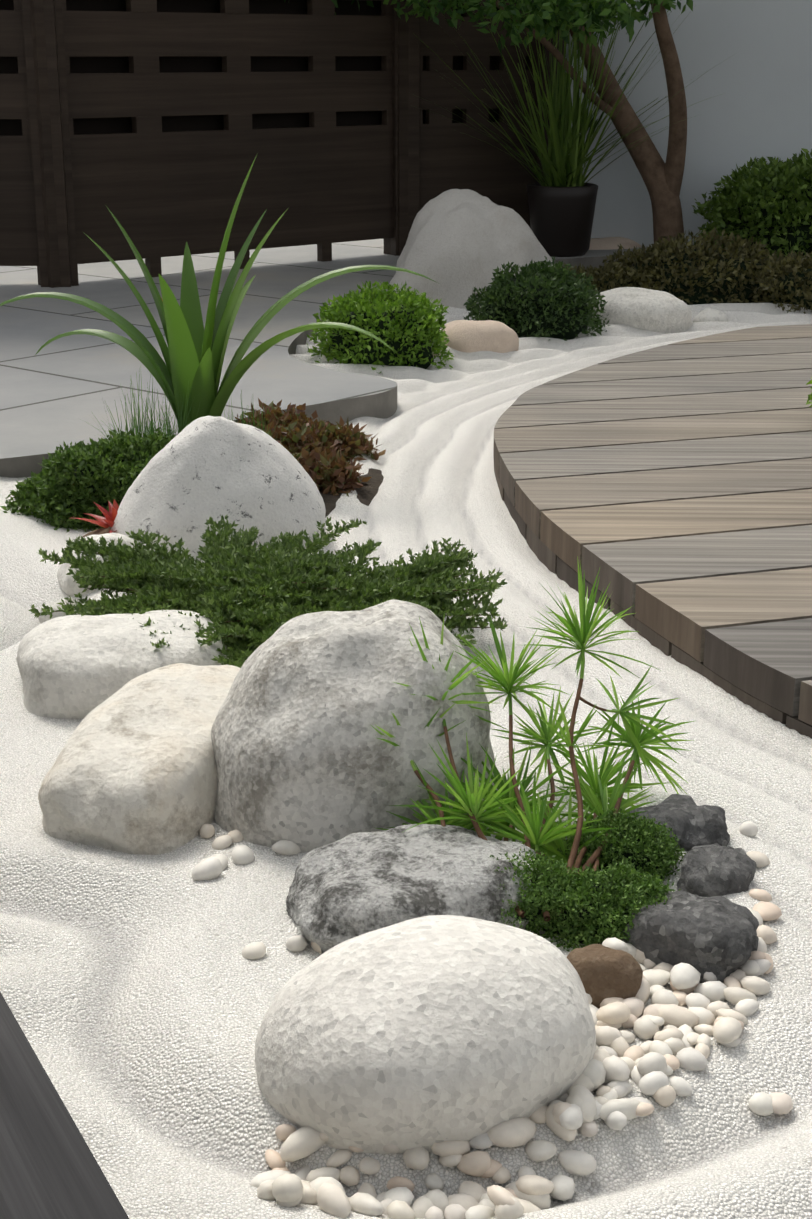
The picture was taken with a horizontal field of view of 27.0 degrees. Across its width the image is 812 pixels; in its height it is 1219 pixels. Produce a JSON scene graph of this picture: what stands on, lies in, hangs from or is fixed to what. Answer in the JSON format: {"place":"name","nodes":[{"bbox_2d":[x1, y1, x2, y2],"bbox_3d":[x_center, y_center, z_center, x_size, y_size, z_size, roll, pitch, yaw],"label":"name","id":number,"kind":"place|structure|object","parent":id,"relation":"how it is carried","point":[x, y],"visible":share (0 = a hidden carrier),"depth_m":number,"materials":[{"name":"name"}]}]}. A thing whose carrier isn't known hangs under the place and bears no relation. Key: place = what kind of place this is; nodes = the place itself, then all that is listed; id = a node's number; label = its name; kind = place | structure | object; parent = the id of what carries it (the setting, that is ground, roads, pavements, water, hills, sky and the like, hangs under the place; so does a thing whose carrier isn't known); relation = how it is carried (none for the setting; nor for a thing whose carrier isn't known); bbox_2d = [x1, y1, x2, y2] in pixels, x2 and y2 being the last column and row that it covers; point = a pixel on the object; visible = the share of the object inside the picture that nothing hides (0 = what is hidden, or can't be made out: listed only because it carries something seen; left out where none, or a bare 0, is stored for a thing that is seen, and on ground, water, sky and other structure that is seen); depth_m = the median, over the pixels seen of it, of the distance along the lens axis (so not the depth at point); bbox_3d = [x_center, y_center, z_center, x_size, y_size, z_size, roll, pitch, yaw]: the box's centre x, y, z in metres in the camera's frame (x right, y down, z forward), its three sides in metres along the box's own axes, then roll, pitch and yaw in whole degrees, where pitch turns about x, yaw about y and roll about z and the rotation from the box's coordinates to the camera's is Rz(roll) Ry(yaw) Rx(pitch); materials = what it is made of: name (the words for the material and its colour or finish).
{"place":"outdoors","nodes":[
{"label":"outdoors","id":0,"kind":"place"},
{"bbox_2d":[0,239,687,458],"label":"paving","id":1,"kind":"structure","parent":0,"point":[51,395],"depth_m":4.11,"materials":[{"name":"grey concrete"}]},
{"bbox_2d":[0,0,71,286],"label":"fence post","id":2,"kind":"object","parent":1,"relation":"on","point":[22,235],"visible":0.65,"depth_m":5.03,"materials":[{"name":"black wood"}]},
{"bbox_2d":[30,0,419,287],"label":"fence panel","id":3,"kind":"object","parent":1,"relation":"on","point":[178,116],"visible":0.88,"depth_m":5.39,"materials":[{"name":"black wood"}]},
{"bbox_2d":[391,0,565,255],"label":"fence panel","id":4,"kind":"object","parent":1,"relation":"on","point":[454,154],"depth_m":5.92,"materials":[{"name":"black wood"}]},
{"bbox_2d":[527,182,597,256],"bbox_3d":[0.545,-1.366,5.929,0.250,0.240,0.250,1,18,2],"label":"plant pot","id":5,"kind":"object","parent":1,"relation":"on","point":[561,221],"visible":0.85,"depth_m":5.84,"materials":[{"name":"black ceramic"}]},
{"bbox_2d":[413,0,735,186],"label":"potted grass plant","id":6,"kind":"object","parent":5,"relation":"on","point":[564,159],"depth_m":5.78,"materials":[{"name":"green plant"}]},
{"label":"ground","id":7,"kind":"structure","parent":0,"visible":0},
{"bbox_2d":[0,256,633,477],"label":"paving edge","id":8,"kind":"object","parent":7,"relation":"on","point":[382,405],"visible":0.19,"depth_m":3.48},
{"bbox_2d":[0,303,811,1218],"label":"gravel","id":9,"kind":"structure","parent":7,"relation":"on","point":[138,993],"depth_m":1.50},
{"bbox_2d":[38,597,75,623],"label":"rock","id":10,"kind":"object","parent":9,"relation":"on","point":[44,618],"visible":0.23,"depth_m":2.27,"materials":[{"name":"white stone"}]},
{"bbox_2d":[0,992,128,1218],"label":"wooden deck","id":11,"kind":"structure","parent":9,"relation":"on","point":[50,1168],"depth_m":0.83,"materials":[{"name":"grey wood"}]},
{"bbox_2d":[57,533,134,595],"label":"white rock","id":12,"kind":"object","parent":9,"relation":"on","point":[68,586],"visible":0.27,"depth_m":2.38,"materials":[{"name":"white stone"}]},
{"bbox_2d":[82,527,111,537],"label":"rock","id":13,"kind":"object","parent":9,"relation":"on","point":[100,531],"visible":0.08,"depth_m":2.60,"materials":[{"name":"beige stone"}]},
{"bbox_2d":[74,499,118,532],"bbox_3d":[-0.445,-0.143,2.626,0.148,0.051,0.154,-14,23,-36],"label":"red bromeliad","id":14,"kind":"object","parent":13,"relation":"on","point":[108,519],"visible":0.42,"depth_m":2.62,"materials":[{"name":"red plant"}]},
{"bbox_2d":[16,610,232,718],"bbox_3d":[-0.326,0.071,2.003,0.261,0.116,0.210,-5,19,-14],"label":"rock","id":15,"kind":"object","parent":9,"relation":"on","point":[75,667],"visible":0.5,"depth_m":1.93,"materials":[{"name":"white stone"}]},
{"bbox_2d":[38,663,239,854],"bbox_3d":[-0.246,0.153,1.736,0.177,0.134,0.333,6,19,18],"label":"cream rock","id":16,"kind":"object","parent":9,"relation":"on","point":[132,770],"visible":0.67,"depth_m":1.62,"materials":[{"name":"beige stone"}]},
{"bbox_2d":[111,416,326,560],"bbox_3d":[-0.286,-0.182,2.594,0.332,0.238,0.246,1,18,2],"label":"boulder","id":17,"kind":"object","parent":9,"relation":"on","point":[192,478],"visible":0.69,"depth_m":2.52,"materials":[{"name":"white stone"}]},
{"bbox_2d":[268,431,299,460],"bbox_3d":[-0.269,-0.262,3.039,0.210,0.121,0.199,-12,22,-33],"label":"bronze sedum","id":18,"kind":"object","parent":9,"relation":"on","point":[269,433],"depth_m":3.02,"materials":[{"name":"plant"}]},
{"bbox_2d":[319,468,383,517],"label":"island soil pocket","id":19,"kind":"structure","parent":9,"relation":"on","point":[367,492],"depth_m":2.90,"materials":[{"name":"brown soil"}]},
{"bbox_2d":[0,426,174,531],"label":"ground cover mound","id":20,"kind":"object","parent":19,"relation":"on","point":[67,485],"visible":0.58,"depth_m":2.71,"materials":[{"name":"green plant"}]},
{"bbox_2d":[63,370,199,442],"bbox_3d":[-0.427,-0.317,2.911,0.373,0.213,0.360,1,18,2],"label":"fine grass tuft","id":21,"kind":"object","parent":19,"relation":"on","point":[151,430],"depth_m":2.91,"materials":[{"name":"green plant"}]},
{"bbox_2d":[0,153,436,431],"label":"strap leaf plant","id":22,"kind":"object","parent":19,"relation":"on","point":[193,352],"visible":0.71,"depth_m":2.93,"materials":[{"name":"green plant"}]},
{"bbox_2d":[224,390,292,453],"bbox_3d":[-0.284,-0.310,3.025,0.270,0.148,0.236,1,18,2],"label":"fine grass tuft","id":23,"kind":"object","parent":19,"relation":"on","point":[258,423],"depth_m":3.05,"materials":[{"name":"green plant"}]},
{"bbox_2d":[234,398,324,436],"bbox_3d":[-0.250,-0.342,3.280,0.222,0.127,0.206,1,18,2],"label":"bronze sedum","id":24,"kind":"object","parent":19,"relation":"on","point":[272,411],"visible":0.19,"depth_m":3.26,"materials":[{"name":"plant"}]},
{"bbox_2d":[262,421,347,462],"bbox_3d":[-0.216,-0.278,3.070,0.238,0.129,0.235,1,18,2],"label":"bronze sedum","id":25,"kind":"object","parent":19,"relation":"on","point":[296,436],"visible":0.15,"depth_m":3.05,"materials":[{"name":"plant"}]},
{"bbox_2d":[292,445,370,496],"bbox_3d":[-0.163,-0.228,2.926,0.211,0.122,0.207,1,18,2],"label":"bronze sedum","id":26,"kind":"object","parent":19,"relation":"on","point":[330,473],"visible":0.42,"depth_m":2.89,"materials":[{"name":"plant"}]},
{"bbox_2d":[279,416,385,461],"bbox_3d":[-0.148,-0.296,3.146,0.226,0.124,0.215,1,18,2],"label":"bronze sedum","id":27,"kind":"object","parent":19,"relation":"on","point":[354,442],"visible":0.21,"depth_m":3.12,"materials":[{"name":"plant"}]},
{"bbox_2d":[211,599,499,852],"bbox_3d":[-0.046,0.123,1.675,0.305,0.251,0.250,1,18,2],"label":"grey boulder","id":28,"kind":"object","parent":9,"relation":"on","point":[306,760],"visible":0.67,"depth_m":1.59,"materials":[{"name":"grey stone"}]},
{"bbox_2d":[306,280,453,374],"bbox_3d":[-0.062,-0.665,4.113,0.362,0.268,0.364,1,18,2],"label":"shrub","id":29,"kind":"object","parent":9,"relation":"on","point":[404,325],"visible":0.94,"depth_m":4.02,"materials":[{"name":"bright green leaf"}]},
{"bbox_2d":[286,824,538,953],"bbox_3d":[0.012,0.251,1.478,0.234,0.093,0.181,-7,19,-20],"label":"rock","id":30,"kind":"object","parent":9,"relation":"on","point":[350,886],"visible":0.56,"depth_m":1.43,"materials":[{"name":"grey stone"}]},
{"bbox_2d":[255,915,595,1153],"bbox_3d":[0.015,0.304,1.243,0.249,0.135,0.217,1,18,2],"label":"boulder","id":31,"kind":"object","parent":9,"relation":"on","point":[426,1032],"visible":0.98,"depth_m":1.17,"materials":[{"name":"white stone"}]},
{"bbox_2d":[388,189,554,308],"bbox_3d":[0.181,-1.047,5.163,0.550,0.454,0.406,-6,19,-19],"label":"boulder","id":32,"kind":"object","parent":9,"relation":"on","point":[460,245],"visible":0.46,"depth_m":5.02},
{"bbox_2d":[440,320,518,352],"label":"pink rock","id":33,"kind":"object","parent":9,"relation":"on","point":[469,336],"visible":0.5,"depth_m":4.22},
{"bbox_2d":[192,821,792,1218],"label":"white pebbles","id":34,"kind":"object","parent":9,"relation":"on","point":[616,1062],"visible":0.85,"depth_m":1.20,"materials":[{"name":"white stone"}]},
{"bbox_2d":[488,848,583,929],"bbox_3d":[0.104,0.234,1.457,0.116,0.049,0.107,1,18,2],"label":"moss cushion","id":35,"kind":"object","parent":9,"relation":"on","point":[544,887],"visible":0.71,"depth_m":1.44,"materials":[{"name":"green plant"}]},
{"bbox_2d":[463,256,610,340],"bbox_3d":[0.350,-0.813,4.529,0.397,0.263,0.391,1,18,2],"label":"shrub","id":36,"kind":"object","parent":9,"relation":"on","point":[545,298],"visible":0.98,"depth_m":4.45,"materials":[{"name":"green leaf"}]},
{"bbox_2d":[525,858,680,951],"bbox_3d":[0.172,0.255,1.449,0.158,0.083,0.121,1,18,2],"label":"moss cushion","id":37,"kind":"object","parent":9,"relation":"on","point":[611,902],"visible":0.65,"depth_m":1.43,"materials":[{"name":"green plant"}]},
{"bbox_2d":[566,944,642,1008],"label":"brown rock","id":38,"kind":"object","parent":9,"relation":"on","point":[603,972],"visible":0.44,"depth_m":1.33,"materials":[{"name":"brown stone"}]},
{"bbox_2d":[554,261,670,294],"bbox_3d":[0.577,-0.954,5.085,0.476,0.189,0.368,1,18,2],"label":"olive shrub","id":39,"kind":"object","parent":9,"relation":"on","point":[613,278],"visible":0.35,"depth_m":5.00,"materials":[{"name":"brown plant"}]},
{"bbox_2d":[556,808,685,880],"bbox_3d":[0.197,0.217,1.556,0.115,0.061,0.112,-16,24,-40],"label":"moss cushion","id":40,"kind":"object","parent":9,"relation":"on","point":[631,840],"visible":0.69,"depth_m":1.54,"materials":[{"name":"green"}]},
{"bbox_2d":[590,287,692,333],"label":"white rock","id":41,"kind":"object","parent":9,"relation":"on","point":[652,310],"visible":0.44,"depth_m":4.60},
{"bbox_2d":[494,466,811,738],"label":"deck edge","id":42,"kind":"object","parent":9,"relation":"on","point":[549,559],"visible":0.17,"depth_m":2.19,"materials":[{"name":"brown wood"}]},
{"bbox_2d":[493,324,811,725],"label":"deck boards","id":43,"kind":"object","parent":42,"relation":"on","point":[666,490],"visible":1,"depth_m":2.68,"materials":[{"name":"brown wood"}]},
{"bbox_2d":[806,378,811,407],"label":"leaves","id":44,"kind":"object","parent":43,"relation":"on","point":[810,395],"visible":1,"depth_m":3.10,"materials":[{"name":"green plant"}]},
{"bbox_2d":[625,794,729,850],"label":"dark rock","id":45,"kind":"object","parent":9,"relation":"on","point":[688,821],"visible":0.4,"depth_m":1.59,"materials":[{"name":"black stone"}]},
{"bbox_2d":[621,890,758,983],"bbox_3d":[0.237,0.274,1.416,0.116,0.072,0.083,11,21,30],"label":"dark rock","id":46,"kind":"object","parent":9,"relation":"on","point":[717,937],"visible":0.56,"depth_m":1.38,"materials":[{"name":"black stone"}]},
{"bbox_2d":[693,308,728,321],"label":"white rock","id":47,"kind":"object","parent":9,"relation":"on","point":[706,314],"visible":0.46,"depth_m":4.77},
{"bbox_2d":[677,843,756,896],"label":"dark rock","id":48,"kind":"object","parent":9,"relation":"on","point":[715,869],"visible":0.69,"depth_m":1.51,"materials":[{"name":"black stone"}]},
{"bbox_2d":[736,252,811,313],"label":"olive shrub","id":49,"kind":"object","parent":9,"relation":"on","point":[792,282],"visible":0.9,"depth_m":4.94,"materials":[{"name":"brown plant"}]},
{"bbox_2d":[284,0,692,252],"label":"slender tree","id":50,"kind":"object","parent":7,"relation":"on","point":[662,179],"visible":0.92,"depth_m":5.62,"materials":[{"name":"green plant"}]},
{"bbox_2d":[372,556,693,920],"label":"dracaena plants","id":51,"kind":"object","parent":7,"relation":"on","point":[540,827],"visible":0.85,"depth_m":1.60,"materials":[{"name":"green plant"}]},
{"bbox_2d":[588,237,641,249],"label":"tan rock","id":52,"kind":"object","parent":7,"relation":"on","point":[608,243],"visible":0.17,"depth_m":6.13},
{"bbox_2d":[566,0,811,246],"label":"wall","id":53,"kind":"structure","parent":7,"relation":"on","point":[757,87],"depth_m":6.01,"materials":[{"name":"white paint"}]},
{"bbox_2d":[599,227,810,304],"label":"olive shrub","id":54,"kind":"object","parent":7,"relation":"on","point":[696,273],"visible":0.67,"depth_m":5.04,"materials":[{"name":"plant"}]},
{"bbox_2d":[691,148,811,264],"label":"shrub","id":55,"kind":"object","parent":7,"relation":"on","point":[770,204],"visible":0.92,"depth_m":5.66,"materials":[{"name":"green leaf"}]},
{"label":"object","id":56,"kind":"object","parent":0,"visible":0},
{"bbox_2d":[202,584,453,649],"bbox_3d":[-0.172,0.019,2.166,0.488,0.101,0.288,1,18,2],"label":"juniper","id":57,"kind":"object","parent":56,"relation":"on","point":[252,647],"visible":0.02,"depth_m":2.08,"materials":[{"name":"green plant"}]},
{"bbox_2d":[28,514,401,627],"bbox_3d":[-0.252,-0.033,2.221,0.488,0.101,0.452,1,18,2],"label":"creeping juniper","id":58,"kind":"object","parent":57,"relation":"on","point":[138,560],"visible":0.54,"depth_m":2.19,"materials":[{"name":"green plant"}]},
{"bbox_2d":[84,559,447,667],"bbox_3d":[-0.176,0.021,2.082,0.450,0.081,0.383,1,18,2],"label":"creeping juniper","id":59,"kind":"object","parent":57,"relation":"on","point":[238,653],"visible":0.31,"depth_m":2.09,"materials":[{"name":"green plant"}]},
{"bbox_2d":[150,537,507,646],"bbox_3d":[-0.102,-0.005,2.136,0.458,0.098,0.462,1,18,2],"label":"creeping juniper","id":60,"kind":"object","parent":57,"relation":"on","point":[426,570],"visible":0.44,"depth_m":2.16,"materials":[{"name":"green plant"}]}
]}

